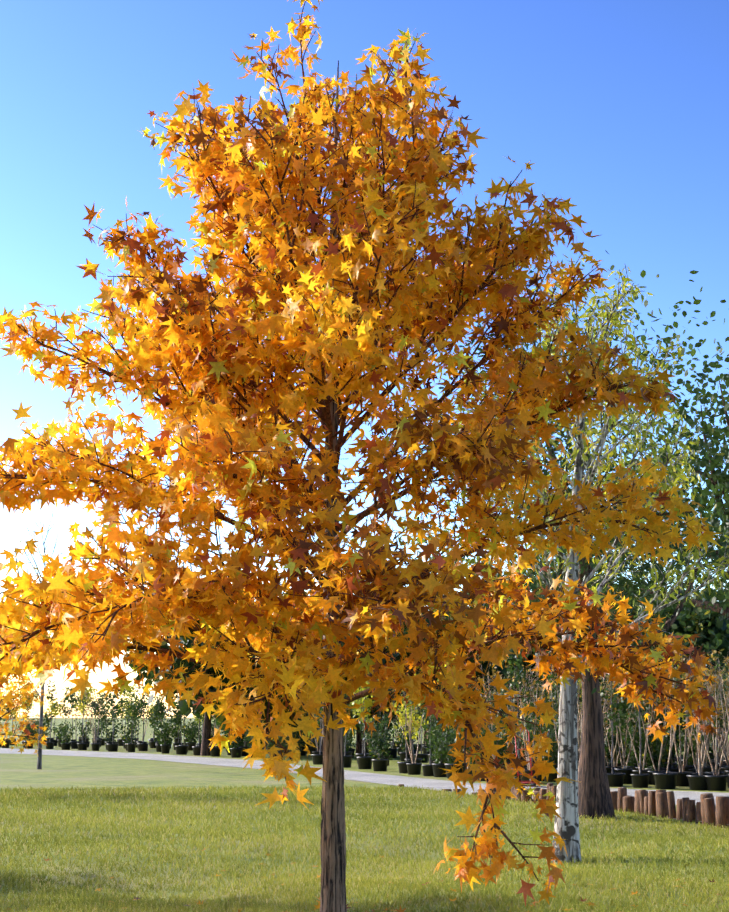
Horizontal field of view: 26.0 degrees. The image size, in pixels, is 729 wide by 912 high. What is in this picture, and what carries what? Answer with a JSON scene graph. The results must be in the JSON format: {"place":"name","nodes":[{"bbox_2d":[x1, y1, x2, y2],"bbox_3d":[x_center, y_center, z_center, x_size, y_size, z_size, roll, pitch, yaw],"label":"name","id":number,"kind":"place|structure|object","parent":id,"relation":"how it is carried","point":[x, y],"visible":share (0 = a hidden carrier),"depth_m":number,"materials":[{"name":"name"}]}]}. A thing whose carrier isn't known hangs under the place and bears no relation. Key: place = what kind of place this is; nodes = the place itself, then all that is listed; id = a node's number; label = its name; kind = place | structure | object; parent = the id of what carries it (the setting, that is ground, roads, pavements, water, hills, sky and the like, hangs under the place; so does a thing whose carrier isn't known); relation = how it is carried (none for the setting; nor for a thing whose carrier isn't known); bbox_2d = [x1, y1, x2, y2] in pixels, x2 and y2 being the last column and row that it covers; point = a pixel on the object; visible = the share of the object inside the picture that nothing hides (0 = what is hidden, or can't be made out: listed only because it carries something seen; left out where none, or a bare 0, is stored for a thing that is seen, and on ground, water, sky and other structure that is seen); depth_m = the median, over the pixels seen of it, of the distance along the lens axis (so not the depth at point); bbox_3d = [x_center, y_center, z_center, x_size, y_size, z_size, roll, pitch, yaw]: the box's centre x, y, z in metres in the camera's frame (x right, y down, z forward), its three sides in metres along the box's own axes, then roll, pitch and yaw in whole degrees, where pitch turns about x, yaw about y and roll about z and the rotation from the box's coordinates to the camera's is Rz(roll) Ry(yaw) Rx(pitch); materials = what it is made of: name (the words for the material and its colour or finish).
{"place":"outdoors","nodes":[
{"label":"outdoors","id":0,"kind":"place"},
{"bbox_2d":[0,783,728,911],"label":"grass","id":1,"kind":"structure","parent":0,"point":[218,904],"depth_m":19.34,"materials":[{"name":"green plant"}]},
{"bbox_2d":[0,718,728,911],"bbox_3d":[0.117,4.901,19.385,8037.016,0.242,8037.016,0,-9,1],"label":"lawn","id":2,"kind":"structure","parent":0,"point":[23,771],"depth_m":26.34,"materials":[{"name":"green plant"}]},
{"bbox_2d":[0,588,48,756],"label":"tree","id":3,"kind":"object","parent":2,"relation":"on","point":[26,688],"visible":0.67,"depth_m":35.92,"materials":[{"name":"plant"}]},
{"bbox_2d":[19,514,62,768],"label":"bare tree","id":4,"kind":"object","parent":2,"relation":"on","point":[39,762],"visible":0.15,"depth_m":51.83,"materials":[{"name":"grey plant"}]},
{"bbox_2d":[0,0,720,911],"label":"tree","id":5,"kind":"object","parent":2,"relation":"on","point":[380,308],"visible":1,"depth_m":11.59,"materials":[{"name":"orange plant"}]},
{"bbox_2d":[0,635,728,790],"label":"potted plants","id":6,"kind":"object","parent":2,"relation":"on","point":[639,759],"visible":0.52,"depth_m":46.59,"materials":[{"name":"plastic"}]},
{"bbox_2d":[7,840,728,911],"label":"fallen leaves","id":7,"kind":"object","parent":2,"relation":"on","point":[401,910],"visible":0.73,"depth_m":13.99,"materials":[{"name":"orange plant"}]},
{"bbox_2d":[123,555,728,757],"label":"background trees","id":8,"kind":"object","parent":2,"relation":"on","point":[185,709],"visible":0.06,"depth_m":67.58,"materials":[{"name":"green plant"}]},
{"bbox_2d":[343,220,728,818],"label":"birch tree","id":9,"kind":"object","parent":2,"relation":"on","point":[594,796],"visible":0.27,"depth_m":26.55,"materials":[{"name":"green plant"}]},
{"bbox_2d":[398,783,728,827],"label":"log edging","id":10,"kind":"object","parent":2,"relation":"on","point":[661,802],"visible":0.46,"depth_m":26.59,"materials":[{"name":"brown wood"}]},
{"bbox_2d":[400,252,728,863],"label":"birch tree","id":11,"kind":"object","parent":2,"relation":"on","point":[566,826],"visible":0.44,"depth_m":19.37,"materials":[{"name":"green plant"}]},
{"bbox_2d":[525,265,728,650],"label":"tree","id":12,"kind":"object","parent":2,"relation":"on","point":[710,477],"visible":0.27,"depth_m":39.42,"materials":[{"name":"green plant"}]},
{"bbox_2d":[0,748,728,821],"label":"gravel road","id":13,"kind":"structure","parent":0,"point":[406,781],"depth_m":48.17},
{"bbox_2d":[513,728,536,785],"bbox_3d":[3.942,7.369,38.638,0.600,1.412,0.525,5,-11,-27],"label":"hand truck","id":14,"kind":"object","parent":13,"relation":"on","point":[532,782],"visible":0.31,"depth_m":38.68,"materials":[{"name":"red paint"}]},
{"bbox_2d":[0,0,728,717],"label":"sky","id":15,"kind":"structure","parent":0,"point":[620,108],"materials":[{"name":"blue"}]}
]}

